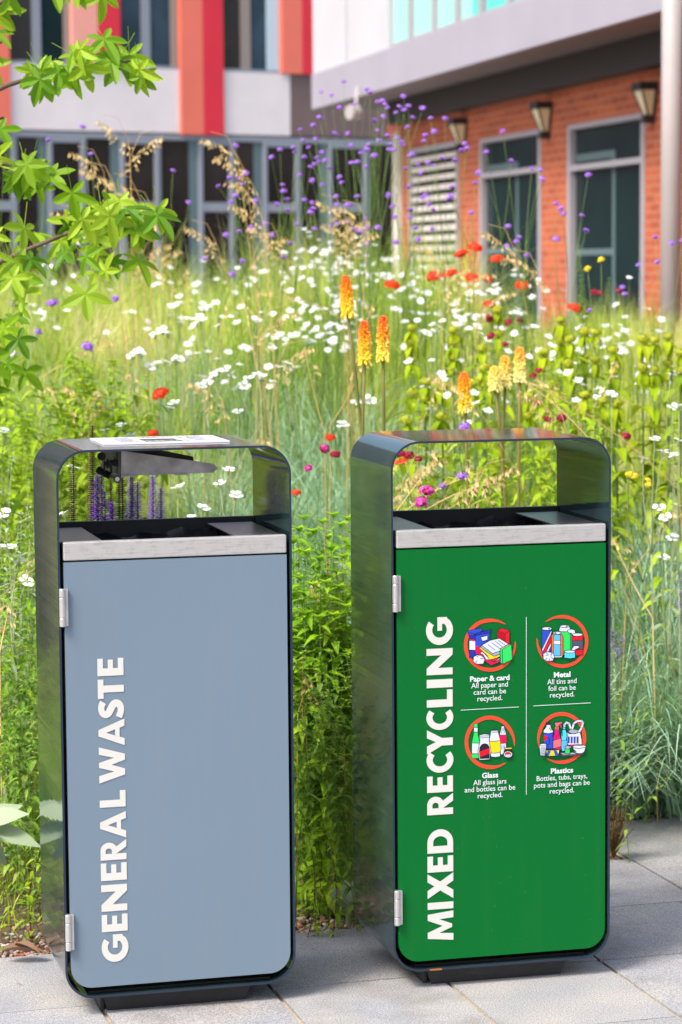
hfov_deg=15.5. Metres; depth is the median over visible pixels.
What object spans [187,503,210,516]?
campion plant
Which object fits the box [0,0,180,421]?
sweetgum tree
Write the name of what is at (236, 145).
verbena plant
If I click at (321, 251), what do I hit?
white daisy plant
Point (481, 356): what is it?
sage plant
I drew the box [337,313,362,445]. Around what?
white daisy plant
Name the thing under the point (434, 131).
verbena plant
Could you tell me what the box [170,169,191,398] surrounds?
verbena plant
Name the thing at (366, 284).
white daisy plant
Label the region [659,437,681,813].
campion plant
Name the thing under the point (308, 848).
leafy plant
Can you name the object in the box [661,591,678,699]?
seed head stem
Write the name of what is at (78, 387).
lime herb
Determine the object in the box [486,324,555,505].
white daisy plant
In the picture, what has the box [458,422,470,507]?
verbena plant
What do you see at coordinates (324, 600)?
leafy plant
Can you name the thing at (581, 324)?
feathery plant
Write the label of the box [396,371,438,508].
lime herb
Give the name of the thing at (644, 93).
wall lamp
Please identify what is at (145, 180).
window
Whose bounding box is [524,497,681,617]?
blue grass tussock
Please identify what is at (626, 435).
scabious plant
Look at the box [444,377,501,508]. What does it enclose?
sage plant
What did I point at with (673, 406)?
white daisy plant
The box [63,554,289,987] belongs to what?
door
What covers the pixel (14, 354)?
campion plant
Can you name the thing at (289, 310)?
white daisy plant
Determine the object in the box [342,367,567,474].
blue grass tussock
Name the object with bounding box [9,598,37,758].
leaved plant
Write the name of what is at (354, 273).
white daisy plant
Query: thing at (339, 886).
weed
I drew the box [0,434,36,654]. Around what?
lime herb
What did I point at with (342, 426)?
campion plant
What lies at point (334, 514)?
leafy plant
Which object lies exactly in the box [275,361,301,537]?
campion plant
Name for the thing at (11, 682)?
leaved plant
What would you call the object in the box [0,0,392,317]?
office building
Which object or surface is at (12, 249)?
verbena plant
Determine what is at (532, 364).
feathery plant
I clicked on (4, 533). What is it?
pale leafy plant
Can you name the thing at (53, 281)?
white daisy plant
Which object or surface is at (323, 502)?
blue grass tussock
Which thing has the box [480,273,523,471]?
white daisy plant
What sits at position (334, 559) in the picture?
blue grass tussock
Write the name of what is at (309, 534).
leafy plant
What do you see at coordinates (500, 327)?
white daisy plant
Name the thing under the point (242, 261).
verbena plant
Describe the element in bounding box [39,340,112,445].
straw stem
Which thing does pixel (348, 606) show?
leafy plant
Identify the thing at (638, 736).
blue grass tussock
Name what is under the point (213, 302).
white daisy plant
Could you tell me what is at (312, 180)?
verbena plant
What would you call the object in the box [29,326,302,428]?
blue grass tussock
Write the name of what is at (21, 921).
weed
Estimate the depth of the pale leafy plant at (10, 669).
6.75 m
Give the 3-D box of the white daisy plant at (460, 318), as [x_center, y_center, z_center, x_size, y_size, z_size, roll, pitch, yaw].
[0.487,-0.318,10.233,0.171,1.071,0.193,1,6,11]
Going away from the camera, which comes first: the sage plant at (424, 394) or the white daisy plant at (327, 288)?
the sage plant at (424, 394)
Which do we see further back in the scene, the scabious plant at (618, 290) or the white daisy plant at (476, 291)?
the white daisy plant at (476, 291)
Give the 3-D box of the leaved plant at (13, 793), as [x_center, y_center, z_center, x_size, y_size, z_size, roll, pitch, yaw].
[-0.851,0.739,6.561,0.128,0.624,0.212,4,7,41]
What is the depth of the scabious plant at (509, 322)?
9.79 m
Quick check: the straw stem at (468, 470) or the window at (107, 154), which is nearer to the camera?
the straw stem at (468, 470)
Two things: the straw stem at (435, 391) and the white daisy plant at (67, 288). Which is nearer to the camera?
the straw stem at (435, 391)
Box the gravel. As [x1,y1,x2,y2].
[0,808,679,957]
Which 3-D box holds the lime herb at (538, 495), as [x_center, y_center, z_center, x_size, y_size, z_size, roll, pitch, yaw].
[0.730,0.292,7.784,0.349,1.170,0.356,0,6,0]
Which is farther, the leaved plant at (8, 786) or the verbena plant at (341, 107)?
the verbena plant at (341, 107)
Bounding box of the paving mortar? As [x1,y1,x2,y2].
[93,850,681,1023]
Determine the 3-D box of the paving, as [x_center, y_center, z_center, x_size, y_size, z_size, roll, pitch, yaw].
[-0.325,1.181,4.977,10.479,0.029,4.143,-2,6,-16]
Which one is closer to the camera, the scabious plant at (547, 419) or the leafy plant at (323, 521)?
the leafy plant at (323, 521)
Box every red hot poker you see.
[339,275,360,436]
[357,320,371,436]
[375,315,390,430]
[457,372,471,507]
[488,366,506,506]
[499,355,512,500]
[513,347,526,506]
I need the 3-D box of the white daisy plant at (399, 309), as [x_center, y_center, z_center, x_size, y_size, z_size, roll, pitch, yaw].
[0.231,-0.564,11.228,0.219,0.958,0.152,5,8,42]
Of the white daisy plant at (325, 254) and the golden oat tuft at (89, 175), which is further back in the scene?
the white daisy plant at (325, 254)
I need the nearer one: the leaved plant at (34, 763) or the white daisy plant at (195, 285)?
the leaved plant at (34, 763)
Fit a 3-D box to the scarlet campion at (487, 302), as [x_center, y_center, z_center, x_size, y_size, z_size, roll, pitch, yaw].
[0.591,-0.267,9.933,0.090,1.142,0.162,-5,7,-40]
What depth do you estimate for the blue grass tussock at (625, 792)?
7.41 m
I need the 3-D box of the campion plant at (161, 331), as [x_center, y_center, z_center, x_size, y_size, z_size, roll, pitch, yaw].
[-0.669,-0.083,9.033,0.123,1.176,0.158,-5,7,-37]
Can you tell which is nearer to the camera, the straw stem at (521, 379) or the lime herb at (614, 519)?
the straw stem at (521, 379)
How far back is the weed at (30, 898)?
6.29 m
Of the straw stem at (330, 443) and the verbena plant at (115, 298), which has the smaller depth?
the straw stem at (330, 443)
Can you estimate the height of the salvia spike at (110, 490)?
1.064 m
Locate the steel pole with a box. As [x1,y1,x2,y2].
[660,0,681,336]
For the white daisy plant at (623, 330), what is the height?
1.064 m
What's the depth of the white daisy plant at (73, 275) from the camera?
12.53 m
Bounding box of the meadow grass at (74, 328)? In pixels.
[0,188,681,942]
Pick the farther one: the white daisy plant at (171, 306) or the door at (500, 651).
the white daisy plant at (171, 306)
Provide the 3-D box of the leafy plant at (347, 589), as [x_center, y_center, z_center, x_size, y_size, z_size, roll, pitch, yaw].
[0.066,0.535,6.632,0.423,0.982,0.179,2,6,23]
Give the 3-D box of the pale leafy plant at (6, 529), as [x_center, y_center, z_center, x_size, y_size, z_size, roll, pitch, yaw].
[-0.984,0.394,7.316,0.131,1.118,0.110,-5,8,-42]
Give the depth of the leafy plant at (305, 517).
6.75 m
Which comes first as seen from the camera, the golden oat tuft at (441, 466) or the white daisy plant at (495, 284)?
the golden oat tuft at (441, 466)
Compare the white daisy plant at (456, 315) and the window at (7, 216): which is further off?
the window at (7, 216)
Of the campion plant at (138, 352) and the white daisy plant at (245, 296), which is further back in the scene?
the white daisy plant at (245, 296)
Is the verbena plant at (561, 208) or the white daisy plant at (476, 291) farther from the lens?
the white daisy plant at (476, 291)
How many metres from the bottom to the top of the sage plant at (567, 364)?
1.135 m
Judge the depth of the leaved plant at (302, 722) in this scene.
6.22 m
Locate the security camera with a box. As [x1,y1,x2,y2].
[345,86,361,119]
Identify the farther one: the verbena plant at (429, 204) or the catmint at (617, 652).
the verbena plant at (429, 204)
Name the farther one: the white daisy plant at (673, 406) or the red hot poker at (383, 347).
the white daisy plant at (673, 406)
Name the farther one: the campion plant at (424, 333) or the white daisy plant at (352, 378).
the white daisy plant at (352, 378)
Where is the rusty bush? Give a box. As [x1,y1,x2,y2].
[610,799,634,859]
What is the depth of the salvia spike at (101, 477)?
7.00 m
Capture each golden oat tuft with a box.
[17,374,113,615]
[49,114,223,518]
[134,238,302,483]
[184,132,349,539]
[186,305,313,605]
[249,194,405,528]
[393,450,519,509]
[410,237,521,508]
[426,366,675,720]
[480,224,650,554]
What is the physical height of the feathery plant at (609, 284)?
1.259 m
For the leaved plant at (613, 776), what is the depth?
7.39 m
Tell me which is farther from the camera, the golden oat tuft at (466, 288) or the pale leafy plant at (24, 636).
the golden oat tuft at (466, 288)
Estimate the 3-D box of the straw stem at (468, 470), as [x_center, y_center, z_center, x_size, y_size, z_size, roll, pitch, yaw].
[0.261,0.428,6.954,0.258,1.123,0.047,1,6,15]
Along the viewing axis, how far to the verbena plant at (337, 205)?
10.40 m
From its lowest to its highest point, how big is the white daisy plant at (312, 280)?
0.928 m
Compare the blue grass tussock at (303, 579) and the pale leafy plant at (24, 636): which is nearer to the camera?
the pale leafy plant at (24, 636)
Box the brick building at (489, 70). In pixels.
[311,0,681,346]
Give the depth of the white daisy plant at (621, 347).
9.89 m
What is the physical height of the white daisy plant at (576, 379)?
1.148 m
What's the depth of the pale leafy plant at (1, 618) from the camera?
7.08 m
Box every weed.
[0,911,18,942]
[12,894,34,937]
[13,850,40,937]
[29,920,38,942]
[301,817,324,936]
[309,798,334,934]
[325,837,346,937]
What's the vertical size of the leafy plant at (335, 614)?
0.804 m
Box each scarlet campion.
[148,429,157,518]
[152,387,169,503]
[291,489,300,647]
[324,433,335,595]
[384,279,410,450]
[394,457,412,509]
[426,268,457,487]
[454,242,482,484]
[464,272,492,482]
[482,300,497,503]
[490,255,504,458]
[507,280,528,493]
[567,302,582,343]
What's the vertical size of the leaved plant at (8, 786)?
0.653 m
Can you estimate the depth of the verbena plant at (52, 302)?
9.21 m
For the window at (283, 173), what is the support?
in the office building at (240, 72)
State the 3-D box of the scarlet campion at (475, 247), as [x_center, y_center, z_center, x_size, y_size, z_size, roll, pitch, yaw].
[0.532,-0.438,10.219,0.136,1.313,0.124,0,6,0]
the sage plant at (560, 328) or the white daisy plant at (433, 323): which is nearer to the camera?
the sage plant at (560, 328)
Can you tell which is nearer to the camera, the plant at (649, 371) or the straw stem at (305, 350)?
the straw stem at (305, 350)
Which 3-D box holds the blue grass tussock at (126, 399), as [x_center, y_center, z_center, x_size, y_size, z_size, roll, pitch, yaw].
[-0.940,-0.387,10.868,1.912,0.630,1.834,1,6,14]
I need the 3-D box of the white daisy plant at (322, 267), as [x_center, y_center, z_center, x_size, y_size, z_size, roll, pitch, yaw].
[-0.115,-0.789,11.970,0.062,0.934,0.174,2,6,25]
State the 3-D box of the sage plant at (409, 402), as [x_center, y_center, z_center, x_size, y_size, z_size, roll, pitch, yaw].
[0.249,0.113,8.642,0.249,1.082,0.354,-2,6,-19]
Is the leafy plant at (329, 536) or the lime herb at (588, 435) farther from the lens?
the lime herb at (588, 435)
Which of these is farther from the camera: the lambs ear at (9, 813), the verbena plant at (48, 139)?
the verbena plant at (48, 139)
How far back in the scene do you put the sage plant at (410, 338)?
9.34 m
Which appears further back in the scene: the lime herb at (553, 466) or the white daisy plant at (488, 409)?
the white daisy plant at (488, 409)
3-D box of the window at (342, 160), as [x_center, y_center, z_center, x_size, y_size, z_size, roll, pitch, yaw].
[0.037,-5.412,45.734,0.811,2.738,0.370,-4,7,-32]
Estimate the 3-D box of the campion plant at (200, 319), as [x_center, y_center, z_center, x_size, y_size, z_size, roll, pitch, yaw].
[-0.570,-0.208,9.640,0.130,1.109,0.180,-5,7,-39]
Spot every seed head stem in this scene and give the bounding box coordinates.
[301,653,304,916]
[301,702,316,925]
[316,683,335,922]
[321,527,351,880]
[329,723,338,924]
[621,579,657,697]
[623,567,658,716]
[627,534,676,682]
[629,618,658,809]
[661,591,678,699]
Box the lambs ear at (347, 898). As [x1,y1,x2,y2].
[329,880,352,928]
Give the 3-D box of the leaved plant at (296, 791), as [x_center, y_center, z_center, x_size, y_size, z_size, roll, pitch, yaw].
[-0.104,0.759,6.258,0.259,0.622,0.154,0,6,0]
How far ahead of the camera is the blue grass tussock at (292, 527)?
8.96 m
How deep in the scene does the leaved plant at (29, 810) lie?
6.41 m
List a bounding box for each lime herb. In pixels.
[0,346,96,612]
[0,382,40,655]
[0,382,66,623]
[0,388,31,605]
[0,410,57,545]
[0,432,32,651]
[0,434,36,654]
[2,417,73,679]
[21,381,147,520]
[21,412,90,521]
[28,359,91,520]
[31,355,140,521]
[35,366,98,518]
[47,379,160,520]
[57,360,105,520]
[63,351,140,514]
[64,381,190,520]
[72,373,145,513]
[80,381,179,520]
[94,359,172,500]
[393,443,504,509]
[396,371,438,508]
[443,367,547,508]
[453,442,471,502]
[471,370,535,507]
[477,442,556,507]
[478,372,549,506]
[479,401,635,624]
[491,379,600,505]
[525,418,635,602]
[534,409,615,505]
[551,388,616,549]
[590,406,669,662]
[597,371,650,601]
[633,421,681,694]
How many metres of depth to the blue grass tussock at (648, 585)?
8.26 m
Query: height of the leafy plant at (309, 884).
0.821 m
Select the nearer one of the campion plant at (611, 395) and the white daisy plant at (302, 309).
the campion plant at (611, 395)
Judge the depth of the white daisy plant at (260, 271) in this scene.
12.27 m
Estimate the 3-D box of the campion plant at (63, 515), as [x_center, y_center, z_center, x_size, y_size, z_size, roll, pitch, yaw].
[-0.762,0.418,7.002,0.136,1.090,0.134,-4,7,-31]
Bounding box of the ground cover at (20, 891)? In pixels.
[0,780,619,951]
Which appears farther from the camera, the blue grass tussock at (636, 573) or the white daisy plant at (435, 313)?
the white daisy plant at (435, 313)
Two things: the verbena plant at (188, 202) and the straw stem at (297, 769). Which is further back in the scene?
the verbena plant at (188, 202)
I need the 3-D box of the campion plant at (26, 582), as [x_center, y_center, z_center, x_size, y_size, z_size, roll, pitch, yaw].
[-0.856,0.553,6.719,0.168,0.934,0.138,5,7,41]
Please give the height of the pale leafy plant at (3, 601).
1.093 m
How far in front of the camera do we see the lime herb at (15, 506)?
7.81 m
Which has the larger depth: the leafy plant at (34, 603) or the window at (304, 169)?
the window at (304, 169)
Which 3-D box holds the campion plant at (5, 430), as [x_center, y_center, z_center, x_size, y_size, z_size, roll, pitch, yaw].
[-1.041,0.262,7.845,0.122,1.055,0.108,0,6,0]
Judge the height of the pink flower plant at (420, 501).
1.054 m
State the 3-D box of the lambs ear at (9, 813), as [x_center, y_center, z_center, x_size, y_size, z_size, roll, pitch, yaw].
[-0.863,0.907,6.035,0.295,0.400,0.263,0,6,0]
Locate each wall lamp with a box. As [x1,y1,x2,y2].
[447,118,466,150]
[529,101,552,138]
[631,81,657,122]
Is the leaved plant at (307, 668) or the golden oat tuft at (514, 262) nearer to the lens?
the leaved plant at (307, 668)
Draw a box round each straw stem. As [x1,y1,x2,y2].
[0,555,34,598]
[0,604,15,906]
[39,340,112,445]
[88,388,107,520]
[123,372,152,518]
[178,271,191,435]
[203,306,229,515]
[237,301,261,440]
[243,290,355,442]
[257,436,270,445]
[295,616,327,927]
[299,347,326,575]
[301,676,350,921]
[309,580,352,837]
[329,366,368,572]
[346,305,374,551]
[396,449,439,510]
[406,465,480,509]
[417,377,445,509]
[426,474,495,509]
[515,374,587,436]
[529,381,681,535]
[578,361,618,435]
[611,538,657,825]
[621,510,681,698]
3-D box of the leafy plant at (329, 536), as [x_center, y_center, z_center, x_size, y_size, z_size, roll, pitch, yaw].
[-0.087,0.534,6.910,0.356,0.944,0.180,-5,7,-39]
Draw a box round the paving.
[0,817,681,1023]
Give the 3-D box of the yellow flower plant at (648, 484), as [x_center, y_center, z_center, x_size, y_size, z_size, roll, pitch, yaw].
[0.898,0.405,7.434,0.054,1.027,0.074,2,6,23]
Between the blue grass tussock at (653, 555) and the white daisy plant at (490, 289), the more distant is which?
the white daisy plant at (490, 289)
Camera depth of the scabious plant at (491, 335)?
9.14 m
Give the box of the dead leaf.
[1,940,47,953]
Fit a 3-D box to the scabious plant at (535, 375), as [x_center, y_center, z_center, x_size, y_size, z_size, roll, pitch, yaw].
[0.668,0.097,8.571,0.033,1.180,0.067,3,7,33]
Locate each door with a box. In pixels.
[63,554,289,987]
[395,542,605,960]
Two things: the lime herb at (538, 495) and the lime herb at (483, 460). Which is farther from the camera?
the lime herb at (483, 460)
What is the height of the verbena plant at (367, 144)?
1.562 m
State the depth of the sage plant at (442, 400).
8.67 m
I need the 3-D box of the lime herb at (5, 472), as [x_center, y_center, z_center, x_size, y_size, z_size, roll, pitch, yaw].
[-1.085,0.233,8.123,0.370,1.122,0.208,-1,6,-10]
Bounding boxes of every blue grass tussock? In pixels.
[1,373,245,479]
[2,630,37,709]
[12,352,281,459]
[24,442,420,564]
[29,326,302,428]
[126,451,403,581]
[139,364,522,478]
[145,424,521,574]
[147,351,423,464]
[155,379,615,530]
[158,382,537,524]
[159,484,350,598]
[190,506,350,622]
[240,500,450,591]
[292,521,350,642]
[294,474,494,574]
[294,500,616,621]
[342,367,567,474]
[508,498,681,685]
[515,482,679,562]
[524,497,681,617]
[610,521,681,717]
[610,538,681,724]
[610,574,681,772]
[610,596,681,800]
[610,611,681,774]
[610,614,681,820]
[610,622,681,818]
[610,644,681,777]
[610,649,680,776]
[610,675,681,818]
[611,507,681,636]
[611,520,681,690]
[611,572,681,722]
[613,496,681,582]
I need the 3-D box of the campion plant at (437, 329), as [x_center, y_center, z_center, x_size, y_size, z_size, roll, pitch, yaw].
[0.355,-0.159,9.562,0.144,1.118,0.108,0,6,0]
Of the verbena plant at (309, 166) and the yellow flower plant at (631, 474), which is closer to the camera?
the yellow flower plant at (631, 474)
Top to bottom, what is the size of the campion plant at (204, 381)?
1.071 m
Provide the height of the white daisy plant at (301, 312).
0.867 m
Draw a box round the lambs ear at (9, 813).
[0,803,39,865]
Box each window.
[0,132,15,294]
[9,0,69,64]
[14,131,48,293]
[45,132,85,294]
[83,133,120,292]
[117,133,159,293]
[120,0,178,69]
[158,134,198,292]
[197,135,233,292]
[223,0,279,73]
[232,136,262,290]
[255,137,299,291]
[298,138,327,289]
[327,138,367,287]
[366,139,392,288]
[479,129,540,346]
[567,113,644,333]
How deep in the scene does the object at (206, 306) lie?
10.27 m
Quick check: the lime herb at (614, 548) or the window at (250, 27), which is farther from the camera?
the window at (250, 27)
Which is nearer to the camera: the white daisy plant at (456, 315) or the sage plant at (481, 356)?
the sage plant at (481, 356)
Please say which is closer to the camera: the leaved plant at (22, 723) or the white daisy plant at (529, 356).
the leaved plant at (22, 723)
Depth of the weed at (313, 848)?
6.16 m
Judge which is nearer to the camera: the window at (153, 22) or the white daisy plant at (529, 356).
the white daisy plant at (529, 356)
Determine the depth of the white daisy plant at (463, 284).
11.25 m
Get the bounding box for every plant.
[0,153,17,581]
[0,427,24,708]
[0,456,19,708]
[0,491,19,785]
[0,493,17,766]
[0,517,12,803]
[0,521,22,799]
[0,532,30,866]
[0,544,36,881]
[0,552,36,860]
[0,556,26,873]
[0,572,35,803]
[0,577,19,888]
[0,603,37,849]
[0,607,36,728]
[0,616,40,856]
[0,621,23,809]
[0,628,38,889]
[0,641,38,779]
[0,667,37,800]
[0,672,13,744]
[0,676,37,907]
[0,689,38,905]
[0,702,39,912]
[0,702,40,911]
[0,719,41,918]
[0,737,29,920]
[1,302,42,523]
[2,513,35,858]
[2,573,39,813]
[2,581,39,842]
[2,641,37,894]
[3,560,38,776]
[4,473,34,791]
[5,650,37,897]
[5,733,41,922]
[6,663,38,797]
[7,535,36,872]
[8,350,31,541]
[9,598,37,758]
[14,522,37,865]
[15,711,40,875]
[17,506,39,853]
[18,297,34,430]
[22,138,50,412]
[26,737,39,818]
[27,284,71,373]
[31,295,119,502]
[33,304,70,441]
[42,264,88,373]
[46,299,58,441]
[59,465,78,520]
[70,241,112,350]
[79,124,101,417]
[81,341,96,468]
[100,428,109,482]
[103,276,149,425]
[117,423,135,518]
[126,347,146,512]
[143,294,182,452]
[144,359,181,517]
[149,325,170,518]
[150,265,172,356]
[165,399,179,517]
[168,281,183,417]
[169,354,192,514]
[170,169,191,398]
[171,482,184,517]
[175,255,237,345]
[177,313,206,511]
[183,341,232,501]
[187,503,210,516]
[189,312,237,501]
[195,374,213,516]
[198,299,243,476]
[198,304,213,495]
[201,232,235,502]
[208,365,234,512]
[213,266,255,362]
[213,358,242,515]
[213,466,242,515]
[216,143,240,401]
[216,311,261,511]
[227,170,273,437]
[228,183,314,442]
[231,409,242,515]
[232,380,254,515]
[236,222,299,494]
[238,331,288,445]
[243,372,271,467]
[254,250,295,341]
[259,264,285,342]
[263,363,277,446]
[266,307,320,489]
[268,128,331,419]
[268,311,302,458]
[271,318,337,498]
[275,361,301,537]
[280,249,326,334]
[283,307,332,460]
[286,288,316,409]
[287,198,339,432]
[290,260,327,366]
[292,514,326,882]
[292,515,352,874]
[292,525,319,886]
[292,527,352,865]
[292,537,321,903]
[292,546,309,838]
[292,548,329,877]
[292,555,308,898]
[292,574,346,913]
[292,589,327,903]
[293,543,352,881]
[293,554,352,910]
[293,580,351,912]
[293,582,352,905]
[293,596,340,906]
[293,602,352,914]
[293,608,346,921]
[293,608,350,920]
[293,620,345,916]
[293,650,352,836]
[293,667,308,713]
[293,676,352,929]
[294,520,350,752]
[294,568,350,898]
[294,578,351,916]
[294,603,351,926]
[294,611,352,916]
[294,624,352,919]
[294,662,351,903]
[294,689,351,929]
[294,693,363,927]
[294,695,350,849]
[294,711,351,922]
[294,711,352,931]
[295,246,320,351]
[296,227,328,317]
[296,533,337,855]
[296,658,358,923]
[297,150,339,394]
[298,301,357,430]
[298,532,328,859]
[299,294,340,441]
[300,252,355,347]
[301,307,339,474]
[301,650,355,926]
[302,294,361,454]
[303,464,312,605]
[306,115,345,412]
[306,518,352,874]
[306,626,352,917]
[307,261,367,388]
[307,563,350,896]
[309,248,327,356]
[309,552,351,887]
[311,511,349,705]
[311,650,351,733]
[313,316,355,467]
[313,719,360,931]
[317,202,369,445]
[317,444,340,593]
[318,325,346,464]
[319,80,369,329]
[319,641,352,785]
[321,445,331,595]
[323,250,335,307]
[323,591,352,880]
[324,264,367,392]
[325,303,355,470]
[326,241,368,338]
[327,338,347,478]
[329,274,394,377]
[329,538,350,873]
[332,420,349,575]
[332,529,352,863]
[333,160,375,430]
[335,676,351,808]
[336,251,359,366]
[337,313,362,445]
[345,129,404,392]
[348,262,390,394]
[349,264,360,336]
[349,301,366,401]
[350,224,398,455]
[350,235,386,317]
[350,394,375,433]
[358,102,425,436]
[363,148,444,388]
[366,90,391,391]
[372,279,411,421]
[374,244,392,321]
[378,256,424,336]
[385,94,411,410]
[385,323,441,507]
[387,388,443,508]
[388,272,435,380]
[389,185,440,504]
[390,272,442,458]
[393,415,433,510]
[395,450,422,510]
[396,163,435,430]
[398,378,455,508]
[399,286,447,428]
[400,317,421,483]
[403,357,448,509]
[409,290,458,377]
[409,381,472,508]
[412,290,431,451]
[413,496,428,507]
[415,329,431,507]
[419,485,435,509]
[421,326,478,508]
[422,116,470,429]
[424,141,477,370]
[424,407,436,480]
[428,325,448,506]
[429,312,472,429]
[439,302,481,418]
[439,483,446,505]
[440,278,475,371]
[443,391,473,507]
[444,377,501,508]
[446,184,483,400]
[447,344,508,508]
[453,309,487,499]
[455,472,467,503]
[458,298,490,490]
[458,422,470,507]
[459,363,511,506]
[464,310,528,496]
[470,389,509,503]
[472,283,514,459]
[472,304,526,504]
[475,150,513,460]
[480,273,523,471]
[480,314,493,497]
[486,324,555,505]
[487,332,508,456]
[491,282,521,464]
[500,129,543,468]
[503,392,554,505]
[504,224,531,506]
[504,318,522,506]
[506,269,516,504]
[507,167,545,478]
[511,269,563,471]
[517,241,530,506]
[517,334,579,503]
[518,259,533,501]
[521,348,570,504]
[522,294,552,464]
[524,380,574,505]
[525,260,537,505]
[529,368,542,505]
[534,315,582,503]
[534,399,541,503]
[537,358,594,500]
[542,335,595,501]
[542,414,566,504]
[547,350,576,462]
[550,326,616,516]
[552,172,591,419]
[553,201,588,423]
[563,369,615,442]
[565,329,589,435]
[566,390,614,516]
[571,328,627,527]
[572,269,584,434]
[574,324,604,435]
[575,245,593,433]
[575,316,611,434]
[584,266,596,383]
[585,396,636,599]
[587,285,630,523]
[587,315,628,460]
[589,345,622,457]
[590,289,603,430]
[591,323,629,478]
[595,345,646,583]
[597,257,604,444]
[601,398,649,620]
[602,324,633,461]
[604,277,615,460]
[606,390,617,589]
[610,688,670,863]
[610,711,654,823]
[610,749,622,807]
[611,372,670,550]
[611,690,625,819]
[612,276,664,494]
[615,288,621,495]
[615,334,673,560]
[620,471,642,707]
[621,432,630,680]
[622,336,678,553]
[623,329,662,517]
[628,436,669,813]
[632,333,679,568]
[633,477,652,819]
[635,235,681,505]
[644,358,677,459]
[646,349,681,582]
[646,359,677,502]
[648,282,660,548]
[650,369,679,588]
[651,503,681,817]
[656,533,678,773]
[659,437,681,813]
[663,403,681,651]
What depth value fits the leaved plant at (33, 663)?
6.90 m
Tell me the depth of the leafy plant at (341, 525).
6.65 m
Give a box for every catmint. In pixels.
[610,630,638,754]
[675,573,681,727]
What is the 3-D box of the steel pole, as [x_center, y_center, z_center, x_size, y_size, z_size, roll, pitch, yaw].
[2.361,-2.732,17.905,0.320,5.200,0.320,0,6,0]
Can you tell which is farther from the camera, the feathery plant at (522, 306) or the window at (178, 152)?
the window at (178, 152)
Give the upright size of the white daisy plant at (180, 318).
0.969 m
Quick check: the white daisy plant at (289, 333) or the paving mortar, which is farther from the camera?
the white daisy plant at (289, 333)
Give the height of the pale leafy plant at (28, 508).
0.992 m
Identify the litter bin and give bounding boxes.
[33,435,295,1010]
[350,428,610,983]
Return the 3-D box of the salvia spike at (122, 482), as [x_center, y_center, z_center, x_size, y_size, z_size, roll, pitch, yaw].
[-0.555,0.480,6.458,0.089,1.142,0.092,4,7,36]
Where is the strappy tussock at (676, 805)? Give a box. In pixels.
[610,709,681,820]
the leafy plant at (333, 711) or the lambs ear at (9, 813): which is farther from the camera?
the leafy plant at (333, 711)
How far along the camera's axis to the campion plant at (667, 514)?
7.43 m
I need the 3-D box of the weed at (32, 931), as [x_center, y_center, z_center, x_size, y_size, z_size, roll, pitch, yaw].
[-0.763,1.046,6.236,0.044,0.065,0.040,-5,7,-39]
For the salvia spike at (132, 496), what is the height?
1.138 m
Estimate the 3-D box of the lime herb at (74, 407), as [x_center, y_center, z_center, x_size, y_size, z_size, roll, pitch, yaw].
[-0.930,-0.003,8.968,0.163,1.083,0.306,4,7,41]
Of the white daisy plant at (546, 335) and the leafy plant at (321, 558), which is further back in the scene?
the white daisy plant at (546, 335)
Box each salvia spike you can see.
[67,456,78,520]
[85,425,95,520]
[90,475,104,520]
[99,463,104,515]
[100,492,108,519]
[106,502,119,519]
[107,480,115,518]
[114,481,123,519]
[118,477,126,519]
[124,477,135,519]
[127,479,135,518]
[133,482,142,518]
[146,475,158,518]
[157,488,167,517]
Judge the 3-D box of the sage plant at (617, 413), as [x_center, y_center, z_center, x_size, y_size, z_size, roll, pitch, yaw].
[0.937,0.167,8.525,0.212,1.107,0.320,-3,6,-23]

